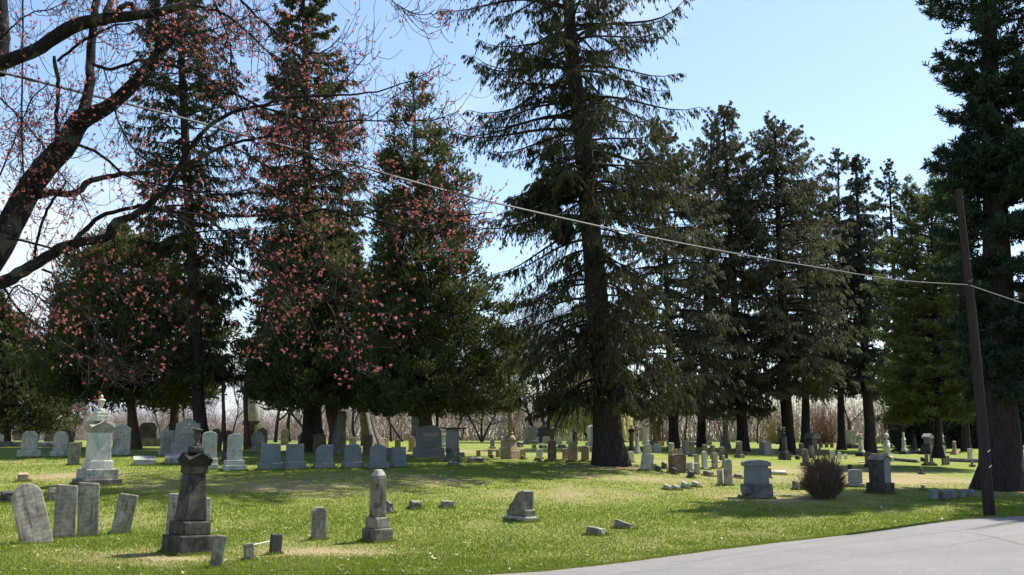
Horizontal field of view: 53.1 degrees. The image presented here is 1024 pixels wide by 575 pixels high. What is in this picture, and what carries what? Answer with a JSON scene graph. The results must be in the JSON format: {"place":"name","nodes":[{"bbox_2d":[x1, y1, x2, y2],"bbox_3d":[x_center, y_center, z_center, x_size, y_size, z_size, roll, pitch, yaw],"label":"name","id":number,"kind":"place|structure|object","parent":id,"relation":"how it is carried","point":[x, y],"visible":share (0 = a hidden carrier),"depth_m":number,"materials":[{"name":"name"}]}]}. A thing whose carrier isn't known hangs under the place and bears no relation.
{"place":"outdoors","nodes":[
{"label":"outdoors","id":0,"kind":"place"},
{"bbox_2d":[0,438,1023,574],"bbox_3d":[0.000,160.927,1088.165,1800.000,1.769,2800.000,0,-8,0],"label":"ground","id":1,"kind":"structure","parent":0,"point":[940,473],"depth_m":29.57,"materials":[{"name":"green plant"}]},
{"bbox_2d":[17,431,40,456],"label":"headstone","id":2,"kind":"object","parent":1,"relation":"on","point":[29,443],"visible":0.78,"depth_m":39.40,"materials":[{"name":"stone"}]},
{"bbox_2d":[11,483,53,543],"bbox_3d":[-8.961,4.271,19.088,0.546,1.261,0.100,-10,-14,-36],"label":"headstone","id":3,"kind":"object","parent":1,"relation":"on","point":[30,512],"visible":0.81,"depth_m":19.06,"materials":[{"name":"stone"}]},
{"bbox_2d":[0,441,81,446],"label":"plot kerb","id":4,"kind":"structure","parent":1,"relation":"on","point":[18,444],"depth_m":50.91,"materials":[{"name":"stone"}]},
{"bbox_2d":[0,290,82,440],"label":"cedar tree","id":5,"kind":"object","parent":1,"relation":"on","point":[31,414],"visible":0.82,"depth_m":52.04,"materials":[{"name":"green plant"}]},
{"bbox_2d":[49,432,68,456],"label":"headstone","id":6,"kind":"object","parent":1,"relation":"on","point":[60,443],"visible":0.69,"depth_m":39.69,"materials":[{"name":"stone"}]},
{"bbox_2d":[53,484,77,538],"bbox_3d":[-8.754,4.436,20.072,0.402,1.165,0.100,6,-10,-35],"label":"headstone","id":7,"kind":"object","parent":1,"relation":"on","point":[65,511],"visible":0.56,"depth_m":20.03,"materials":[{"name":"stone"}]},
{"bbox_2d":[67,442,80,464],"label":"headstone","id":8,"kind":"object","parent":1,"relation":"on","point":[73,453],"visible":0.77,"depth_m":35.62,"materials":[{"name":"stone"}]},
{"bbox_2d":[52,364,98,441],"bbox_3d":[-26.660,6.818,61.714,5.270,5.372,6.819,0,-8,0],"label":"bare tree","id":9,"kind":"object","parent":1,"relation":"on","point":[82,405],"visible":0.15,"depth_m":61.46,"materials":[{"name":"brown plant"}]},
{"bbox_2d":[77,482,99,536],"bbox_3d":[-8.424,4.468,20.366,0.394,1.197,0.090,4,-9,-35],"label":"headstone","id":10,"kind":"object","parent":1,"relation":"on","point":[88,509],"visible":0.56,"depth_m":20.33,"materials":[{"name":"stone"}]},
{"bbox_2d":[72,395,121,485],"bbox_3d":[-12.100,4.498,30.014,1.084,2.708,1.084,7,-11,-40],"label":"monument","id":11,"kind":"object","parent":1,"relation":"on","point":[97,463],"visible":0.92,"depth_m":29.74,"materials":[{"name":"white stone"}]},
{"bbox_2d":[111,423,130,454],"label":"headstone","id":12,"kind":"object","parent":1,"relation":"on","point":[121,442],"visible":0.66,"depth_m":40.76,"materials":[{"name":"stone"}]},
{"bbox_2d":[0,222,247,448],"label":"cedar tree","id":13,"kind":"object","parent":1,"relation":"on","point":[66,379],"visible":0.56,"depth_m":46.78,"materials":[{"name":"green plant"}]},
{"bbox_2d":[110,493,137,533],"bbox_3d":[-7.958,4.703,20.999,0.383,0.926,0.080,18,-17,-33],"label":"headstone","id":14,"kind":"object","parent":1,"relation":"on","point":[124,513],"visible":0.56,"depth_m":20.98,"materials":[{"name":"stone"}]},
{"bbox_2d":[133,456,155,464],"bbox_3d":[-12.856,6.093,35.812,0.749,0.398,0.460,3,-9,-20],"label":"grave marker","id":15,"kind":"object","parent":1,"relation":"on","point":[147,460],"visible":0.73,"depth_m":35.70,"materials":[{"name":"stone"}]},
{"bbox_2d":[139,422,160,446],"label":"headstone","id":16,"kind":"object","parent":1,"relation":"on","point":[148,432],"visible":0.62,"depth_m":53.71,"materials":[{"name":"stone"}]},
{"bbox_2d":[158,430,174,454],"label":"headstone","id":17,"kind":"object","parent":1,"relation":"on","point":[167,438],"visible":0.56,"depth_m":41.70,"materials":[{"name":"stone"}]},
{"bbox_2d":[165,493,178,533],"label":"headstone","id":18,"kind":"object","parent":1,"relation":"on","point":[172,503],"visible":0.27,"depth_m":20.60,"materials":[{"name":"stone"}]},
{"bbox_2d":[121,354,231,437],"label":"bare tree","id":19,"kind":"object","parent":1,"relation":"on","point":[191,410],"visible":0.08,"depth_m":88.19,"materials":[{"name":"brown plant"}]},
{"bbox_2d":[170,418,201,453],"bbox_3d":[-12.945,6.019,40.852,1.242,1.572,0.670,5,-9,-28],"label":"family headstone","id":20,"kind":"object","parent":1,"relation":"on","point":[184,436],"visible":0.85,"depth_m":40.61,"materials":[{"name":"grey stone"}]},
{"bbox_2d":[161,428,214,554],"bbox_3d":[-5.704,3.663,18.296,0.694,2.281,0.694,-8,-14,44],"label":"monument","id":21,"kind":"object","parent":1,"relation":"on","point":[190,527],"visible":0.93,"depth_m":18.11,"materials":[{"name":"stone"}]},
{"bbox_2d":[120,0,260,442],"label":"spruce tree","id":22,"kind":"object","parent":1,"relation":"on","point":[198,374],"visible":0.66,"depth_m":46.41,"materials":[{"name":"green plant"}]},
{"bbox_2d":[202,431,217,469],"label":"headstone","id":23,"kind":"object","parent":1,"relation":"on","point":[209,441],"visible":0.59,"depth_m":34.11,"materials":[{"name":"grey stone"}]},
{"bbox_2d":[209,535,226,566],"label":"headstone","id":24,"kind":"object","parent":1,"relation":"on","point":[218,550],"visible":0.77,"depth_m":16.23,"materials":[{"name":"stone"}]},
{"bbox_2d":[221,433,246,470],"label":"headstone","id":25,"kind":"object","parent":1,"relation":"on","point":[234,460],"visible":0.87,"depth_m":33.84,"materials":[{"name":"grey stone"}]},
{"bbox_2d":[243,543,253,559],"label":"headstone","id":26,"kind":"object","parent":1,"relation":"on","point":[248,549],"visible":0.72,"depth_m":17.11,"materials":[{"name":"stone"}]},
{"bbox_2d":[242,384,259,444],"bbox_3d":[-15.426,7.536,60.898,0.923,3.792,0.923,7,-11,-41],"label":"column monument","id":27,"kind":"object","parent":1,"relation":"on","point":[253,412],"depth_m":60.57,"materials":[{"name":"stone"}]},
{"bbox_2d":[242,421,260,449],"bbox_3d":[-12.384,7.070,48.572,0.801,1.466,0.608,3,-9,-20],"label":"pedestal monument","id":28,"kind":"object","parent":1,"relation":"on","point":[252,424],"visible":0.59,"depth_m":48.42,"materials":[{"name":"brown stone"}]},
{"bbox_2d":[0,0,507,410],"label":"red maple","id":29,"kind":"object","parent":1,"relation":"on","point":[31,189],"visible":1,"depth_m":9.24,"materials":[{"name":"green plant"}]},
{"bbox_2d":[250,431,264,451],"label":"headstone","id":30,"kind":"object","parent":1,"relation":"on","point":[257,439],"visible":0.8,"depth_m":46.19,"materials":[{"name":"stone"}]},
{"bbox_2d":[226,351,288,431],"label":"bare tree","id":31,"kind":"object","parent":1,"relation":"on","point":[241,395],"visible":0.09,"depth_m":87.38,"materials":[{"name":"brown plant"}]},
{"bbox_2d":[230,332,290,441],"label":"bare tree","id":32,"kind":"object","parent":1,"relation":"on","point":[277,426],"visible":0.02,"depth_m":77.08,"materials":[{"name":"brown plant"}]},
{"bbox_2d":[257,443,283,469],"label":"headstone","id":33,"kind":"object","parent":1,"relation":"on","point":[270,455],"visible":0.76,"depth_m":34.14,"materials":[{"name":"grey stone"}]},
{"bbox_2d":[225,369,324,428],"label":"bare tree","id":34,"kind":"object","parent":1,"relation":"on","point":[289,412],"visible":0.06,"depth_m":82.69,"materials":[{"name":"brown plant"}]},
{"bbox_2d":[269,534,282,553],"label":"headstone","id":35,"kind":"object","parent":1,"relation":"on","point":[275,545],"visible":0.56,"depth_m":17.97,"materials":[{"name":"stone"}]},
{"bbox_2d":[283,444,306,469],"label":"headstone","id":36,"kind":"object","parent":1,"relation":"on","point":[294,455],"visible":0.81,"depth_m":34.25,"materials":[{"name":"grey stone"}]},
{"bbox_2d":[221,208,373,447],"bbox_3d":[-8.565,1.847,46.097,9.029,11.391,8.474,0,-8,0],"label":"cedar tree","id":37,"kind":"object","parent":1,"relation":"on","point":[308,394],"visible":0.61,"depth_m":44.45,"materials":[{"name":"green plant"}]},
{"bbox_2d":[230,0,375,451],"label":"spruce tree","id":38,"kind":"object","parent":1,"relation":"on","point":[312,425],"visible":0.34,"depth_m":48.16,"materials":[{"name":"green plant"}]},
{"bbox_2d":[311,507,326,538],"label":"headstone","id":39,"kind":"object","parent":1,"relation":"on","point":[319,522],"visible":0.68,"depth_m":20.06,"materials":[{"name":"stone"}]},
{"bbox_2d":[313,434,325,451],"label":"headstone","id":40,"kind":"object","parent":1,"relation":"on","point":[319,440],"visible":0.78,"depth_m":46.34,"materials":[{"name":"brown stone"}]},
{"bbox_2d":[313,445,334,468],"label":"headstone","id":41,"kind":"object","parent":1,"relation":"on","point":[324,456],"visible":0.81,"depth_m":34.59,"materials":[{"name":"grey stone"}]},
{"bbox_2d":[332,411,346,452],"bbox_3d":[-7.582,6.472,45.051,0.973,2.086,0.707,0,-8,0],"label":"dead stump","id":42,"kind":"object","parent":1,"relation":"on","point":[339,440],"visible":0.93,"depth_m":44.89,"materials":[{"name":"grey stone"}]},
{"bbox_2d":[341,444,363,467],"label":"headstone","id":43,"kind":"object","parent":1,"relation":"on","point":[352,455],"visible":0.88,"depth_m":34.84,"materials":[{"name":"grey stone"}]},
{"bbox_2d":[362,435,372,453],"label":"headstone","id":44,"kind":"object","parent":1,"relation":"on","point":[367,442],"visible":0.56,"depth_m":44.34,"materials":[{"name":"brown stone"}]},
{"bbox_2d":[359,407,384,445],"bbox_3d":[-7.126,5.647,51.721,1.493,4.824,0.835,0,-8,0],"label":"twisted tree","id":45,"kind":"object","parent":1,"relation":"on","point":[367,425],"visible":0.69,"depth_m":51.35,"materials":[{"name":"grey wood"}]},
{"bbox_2d":[362,469,392,541],"bbox_3d":[-2.631,4.321,20.088,0.444,1.480,0.444,-8,-12,44],"label":"obelisk","id":46,"kind":"object","parent":1,"relation":"on","point":[377,524],"visible":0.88,"depth_m":19.98,"materials":[{"name":"grey stone"}]},
{"bbox_2d":[367,445,388,468],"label":"headstone","id":47,"kind":"object","parent":1,"relation":"on","point":[377,456],"visible":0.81,"depth_m":34.71,"materials":[{"name":"grey stone"}]},
{"bbox_2d":[389,447,407,466],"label":"headstone","id":48,"kind":"object","parent":1,"relation":"on","point":[398,457],"visible":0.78,"depth_m":35.42,"materials":[{"name":"grey stone"}]},
{"bbox_2d":[409,414,418,438],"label":"headstone","id":49,"kind":"object","parent":1,"relation":"on","point":[414,424],"visible":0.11,"depth_m":116.97,"materials":[{"name":"stone"}]},
{"bbox_2d":[412,425,444,456],"bbox_3d":[-3.439,6.377,42.197,1.234,1.400,0.674,5,-9,-28],"label":"family headstone","id":50,"kind":"object","parent":1,"relation":"on","point":[428,435],"visible":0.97,"depth_m":41.99,"materials":[{"name":"grey stone"}]},
{"bbox_2d":[346,71,547,447],"bbox_3d":[-2.670,-1.221,43.449,8.697,16.753,8.740,0,-8,0],"label":"cedar tree","id":51,"kind":"object","parent":1,"relation":"on","point":[419,360],"visible":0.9,"depth_m":41.76,"materials":[{"name":"green plant"}]},
{"bbox_2d":[441,427,466,460],"bbox_3d":[-2.225,6.054,39.150,0.842,1.382,0.617,4,-9,-25],"label":"pillar monument","id":52,"kind":"object","parent":1,"relation":"on","point":[452,450],"visible":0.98,"depth_m":38.99,"materials":[{"name":"stone"}]},
{"bbox_2d":[429,338,553,441],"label":"bare tree","id":53,"kind":"object","parent":1,"relation":"on","point":[481,438],"visible":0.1,"depth_m":82.82,"materials":[{"name":"brown plant"}]},
{"bbox_2d":[0,475,996,574],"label":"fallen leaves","id":54,"kind":"object","parent":1,"relation":"on","point":[427,548],"visible":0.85,"depth_m":18.25,"materials":[{"name":"brown plant"}]},
{"bbox_2d":[500,408,519,458],"bbox_3d":[-0.067,5.958,41.710,0.590,2.202,0.590,-7,-11,41],"label":"column monument","id":55,"kind":"object","parent":1,"relation":"on","point":[510,450],"depth_m":41.50,"materials":[{"name":"beige stone"}]},
{"bbox_2d":[2,365,1023,444],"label":"woodland","id":56,"kind":"object","parent":1,"relation":"on","point":[163,422],"visible":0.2,"depth_m":128.66,"materials":[{"name":"grey plant"}]},
{"bbox_2d":[504,490,537,521],"bbox_3d":[0.204,4.994,23.262,0.340,0.780,0.860,6,-10,-35],"label":"scroll headstone","id":57,"kind":"object","parent":1,"relation":"on","point":[520,507],"visible":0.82,"depth_m":23.06,"materials":[{"name":"stone"}]},
{"bbox_2d":[457,277,584,436],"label":"bare tree","id":58,"kind":"object","parent":1,"relation":"on","point":[526,411],"visible":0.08,"depth_m":79.50,"materials":[{"name":"brown plant"}]},
{"bbox_2d":[523,427,537,443],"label":"headstone","id":59,"kind":"object","parent":1,"relation":"on","point":[530,435],"visible":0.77,"depth_m":68.21,"materials":[{"name":"grey stone"}]},
{"bbox_2d":[537,426,553,442],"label":"tomb","id":60,"kind":"object","parent":1,"relation":"on","point":[541,431],"visible":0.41,"depth_m":76.46,"materials":[{"name":"stone"}]},
{"bbox_2d":[546,440,557,460],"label":"headstone","id":61,"kind":"object","parent":1,"relation":"on","point":[552,450],"visible":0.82,"depth_m":40.10,"materials":[{"name":"brown stone"}]},
{"bbox_2d":[491,265,635,433],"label":"bare tree","id":62,"kind":"object","parent":1,"relation":"on","point":[556,423],"visible":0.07,"depth_m":77.75,"materials":[{"name":"brown plant"}]},
{"bbox_2d":[437,0,707,466],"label":"spruce tree","id":63,"kind":"object","parent":1,"relation":"on","point":[609,392],"visible":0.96,"depth_m":38.69,"materials":[{"name":"green plant"}]},
{"bbox_2d":[568,442,577,461],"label":"headstone","id":64,"kind":"object","parent":1,"relation":"on","point":[573,451],"visible":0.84,"depth_m":39.73,"materials":[{"name":"beige stone"}]},
{"bbox_2d":[545,374,634,441],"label":"willow tree","id":65,"kind":"object","parent":1,"relation":"on","point":[584,423],"visible":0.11,"depth_m":89.59,"materials":[{"name":"green plant"}]},
{"bbox_2d":[586,526,606,534],"bbox_3d":[1.670,4.867,20.317,0.448,0.248,0.211,-7,-11,41],"label":"grave marker","id":66,"kind":"object","parent":1,"relation":"on","point":[592,529],"visible":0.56,"depth_m":20.28,"materials":[{"name":"stone"}]},
{"bbox_2d":[642,420,649,444],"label":"monument","id":67,"kind":"object","parent":1,"relation":"on","point":[645,434],"visible":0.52,"depth_m":70.86,"materials":[{"name":"grey stone"}]},
{"bbox_2d":[640,453,653,469],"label":"headstone","id":68,"kind":"object","parent":1,"relation":"on","point":[647,459],"visible":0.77,"depth_m":36.44,"materials":[{"name":"stone"}]},
{"bbox_2d":[649,417,663,445],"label":"columned tomb","id":69,"kind":"object","parent":1,"relation":"on","point":[656,430],"visible":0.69,"depth_m":66.90,"materials":[{"name":"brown stone"}]},
{"bbox_2d":[601,119,753,450],"bbox_3d":[9.027,-0.234,58.699,9.415,19.101,8.815,0,-8,0],"label":"spruce tree","id":70,"kind":"object","parent":1,"relation":"on","point":[691,345],"visible":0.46,"depth_m":57.65,"materials":[{"name":"green plant"}]},
{"bbox_2d":[668,454,686,471],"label":"headstone","id":71,"kind":"object","parent":1,"relation":"on","point":[677,462],"visible":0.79,"depth_m":36.27,"materials":[{"name":"brown stone"}]},
{"bbox_2d":[655,113,752,447],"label":"spruce tree","id":72,"kind":"object","parent":1,"relation":"on","point":[701,434],"visible":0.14,"depth_m":66.38,"materials":[{"name":"green plant"}]},
{"bbox_2d":[719,418,730,448],"bbox_3d":[13.390,9.206,64.399,0.584,2.058,0.578,7,-11,-41],"label":"obelisk","id":73,"kind":"object","parent":1,"relation":"on","point":[725,443],"visible":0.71,"depth_m":64.27,"materials":[{"name":"grey stone"}]},
{"bbox_2d":[723,459,732,484],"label":"headstone","id":74,"kind":"object","parent":1,"relation":"on","point":[727,467],"visible":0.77,"depth_m":32.63,"materials":[{"name":"stone"}]},
{"bbox_2d":[678,100,784,450],"bbox_3d":[13.231,-0.935,62.786,6.467,21.774,6.245,0,-8,0],"label":"spruce tree","id":75,"kind":"object","parent":1,"relation":"on","point":[732,146],"visible":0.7,"depth_m":62.05,"materials":[{"name":"green plant"}]},
{"bbox_2d":[740,460,773,498],"bbox_3d":[6.835,5.399,28.623,0.876,1.148,0.601,-1,-8,7],"label":"pedestal tomb","id":76,"kind":"object","parent":1,"relation":"on","point":[756,483],"visible":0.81,"depth_m":28.42,"materials":[{"name":"stone"}]},
{"bbox_2d":[757,441,773,454],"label":"headstone","id":77,"kind":"object","parent":1,"relation":"on","point":[765,448],"visible":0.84,"depth_m":56.64,"materials":[{"name":"grey stone"}]},
{"bbox_2d":[753,400,799,443],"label":"yellow bush","id":78,"kind":"object","parent":1,"relation":"on","point":[772,438],"visible":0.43,"depth_m":91.00,"materials":[{"name":"yellow plant"}]},
{"bbox_2d":[778,427,790,459],"bbox_3d":[13.840,7.981,52.079,0.503,1.748,0.513,7,-11,-41],"label":"monument","id":79,"kind":"object","parent":1,"relation":"on","point":[784,454],"visible":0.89,"depth_m":51.97,"materials":[{"name":"stone"}]},
{"bbox_2d":[714,110,864,451],"bbox_3d":[17.033,-0.554,62.689,9.343,20.999,8.964,0,-8,0],"label":"spruce tree","id":80,"kind":"object","parent":1,"relation":"on","point":[780,319],"visible":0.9,"depth_m":61.76,"materials":[{"name":"green plant"}]},
{"bbox_2d":[803,433,821,452],"bbox_3d":[18.481,9.607,63.027,0.945,1.284,0.706,7,-11,-40],"label":"columned tomb","id":81,"kind":"object","parent":1,"relation":"on","point":[811,438],"visible":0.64,"depth_m":62.88,"materials":[{"name":"black stone"}]},
{"bbox_2d":[767,178,861,449],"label":"spruce tree","id":82,"kind":"object","parent":1,"relation":"on","point":[805,420],"visible":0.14,"depth_m":67.40,"materials":[{"name":"green plant"}]},
{"bbox_2d":[794,396,846,443],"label":"red tree","id":83,"kind":"object","parent":1,"relation":"on","point":[818,424],"visible":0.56,"depth_m":94.79,"materials":[{"name":"brown plant"}]},
{"bbox_2d":[795,449,850,499],"bbox_3d":[8.678,5.208,28.526,1.542,1.494,1.590,0,-8,0],"label":"leafless bush","id":84,"kind":"object","parent":1,"relation":"on","point":[821,479],"visible":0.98,"depth_m":28.25,"materials":[{"name":"brown plant"}]},
{"bbox_2d":[810,147,878,449],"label":"spruce tree","id":85,"kind":"object","parent":1,"relation":"on","point":[841,444],"visible":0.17,"depth_m":70.71,"materials":[{"name":"green plant"}]},
{"bbox_2d":[845,418,857,448],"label":"statue monument","id":86,"kind":"object","parent":1,"relation":"on","point":[850,433],"visible":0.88,"depth_m":73.31,"materials":[{"name":"stone"}]},
{"bbox_2d":[820,382,885,423],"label":"bare tree","id":87,"kind":"object","parent":1,"relation":"on","point":[856,405],"visible":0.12,"depth_m":96.50,"materials":[{"name":"brown plant"}]},
{"bbox_2d":[847,469,864,486],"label":"headstone","id":88,"kind":"object","parent":1,"relation":"on","point":[856,478],"visible":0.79,"depth_m":32.99,"materials":[{"name":"grey stone"}]},
{"bbox_2d":[855,433,864,456],"bbox_3d":[20.355,9.229,59.747,0.522,1.417,0.522,7,-11,-41],"label":"monument","id":89,"kind":"object","parent":1,"relation":"on","point":[861,450],"visible":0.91,"depth_m":59.66,"materials":[{"name":"stone"}]},
{"bbox_2d":[830,152,903,452],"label":"spruce tree","id":90,"kind":"object","parent":1,"relation":"on","point":[857,263],"visible":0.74,"depth_m":66.15,"materials":[{"name":"green plant"}]},
{"bbox_2d":[866,454,894,493],"bbox_3d":[10.904,5.581,30.366,0.500,1.257,0.660,7,-11,-41],"label":"gabled headstone","id":91,"kind":"object","parent":1,"relation":"on","point":[879,466],"visible":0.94,"depth_m":30.21,"materials":[{"name":"stone"}]},
{"bbox_2d":[882,433,891,455],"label":"ball monument","id":92,"kind":"object","parent":1,"relation":"on","point":[886,446],"visible":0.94,"depth_m":61.16,"materials":[{"name":"white stone"}]},
{"bbox_2d":[862,158,930,450],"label":"spruce tree","id":93,"kind":"object","parent":1,"relation":"on","point":[890,224],"visible":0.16,"depth_m":71.27,"materials":[{"name":"green plant"}]},
{"bbox_2d":[879,300,953,447],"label":"evergreen tree","id":94,"kind":"object","parent":1,"relation":"on","point":[921,429],"visible":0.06,"depth_m":80.06,"materials":[{"name":"green plant"}]},
{"bbox_2d":[860,161,981,457],"bbox_3d":[20.489,1.122,50.517,7.142,14.396,6.990,0,-8,0],"label":"pine tree","id":95,"kind":"object","parent":1,"relation":"on","point":[936,382],"visible":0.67,"depth_m":49.50,"materials":[{"name":"green plant"}]},
{"bbox_2d":[918,433,933,454],"bbox_3d":[26.460,9.993,65.131,1.144,1.403,0.883,8,-11,-42],"label":"house tomb","id":96,"kind":"object","parent":1,"relation":"on","point":[926,447],"visible":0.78,"depth_m":64.92,"materials":[{"name":"stone"}]},
{"bbox_2d":[942,286,977,447],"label":"evergreen tree","id":97,"kind":"object","parent":1,"relation":"on","point":[954,429],"visible":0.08,"depth_m":81.44,"materials":[{"name":"green plant"}]},
{"bbox_2d":[949,252,976,451],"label":"pine tree","id":98,"kind":"object","parent":1,"relation":"on","point":[965,439],"depth_m":71.04,"materials":[{"name":"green plant"}]},
{"bbox_2d":[915,0,1023,491],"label":"pine tree","id":99,"kind":"object","parent":1,"relation":"on","point":[988,172],"visible":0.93,"depth_m":33.98,"materials":[{"name":"green plant"}]},
{"bbox_2d":[955,188,995,515],"bbox_3d":[10.408,1.409,22.971,0.428,7.446,0.288,2,-9,-14],"label":"utility pole","id":100,"kind":"object","parent":1,"relation":"on","point":[988,499],"visible":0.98,"depth_m":22.86,"materials":[{"name":"brown wood"}]},
{"bbox_2d":[0,72,966,284],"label":"telephone cable","id":101,"kind":"object","parent":100,"relation":"attached to","point":[4,73],"visible":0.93,"depth_m":13.81,"materials":[{"name":"black rubber"}]},
{"bbox_2d":[0,71,968,284],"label":"support strand","id":102,"kind":"object","parent":100,"relation":"attached to","point":[468,195],"visible":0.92,"depth_m":13.84},
{"bbox_2d":[959,321,1023,447],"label":"evergreen tree","id":103,"kind":"object","parent":1,"relation":"on","point":[1021,408],"depth_m":83.53,"materials":[{"name":"green plant"}]},
{"bbox_2d":[0,0,1023,437],"label":"sky","id":104,"kind":"structure","parent":0,"point":[851,72],"materials":[{"name":"blue"}]},
{"bbox_2d":[492,516,1023,574],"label":"road","id":105,"kind":"structure","parent":0,"point":[988,546],"depth_m":15.96,"materials":[{"name":"grey asphalt"}]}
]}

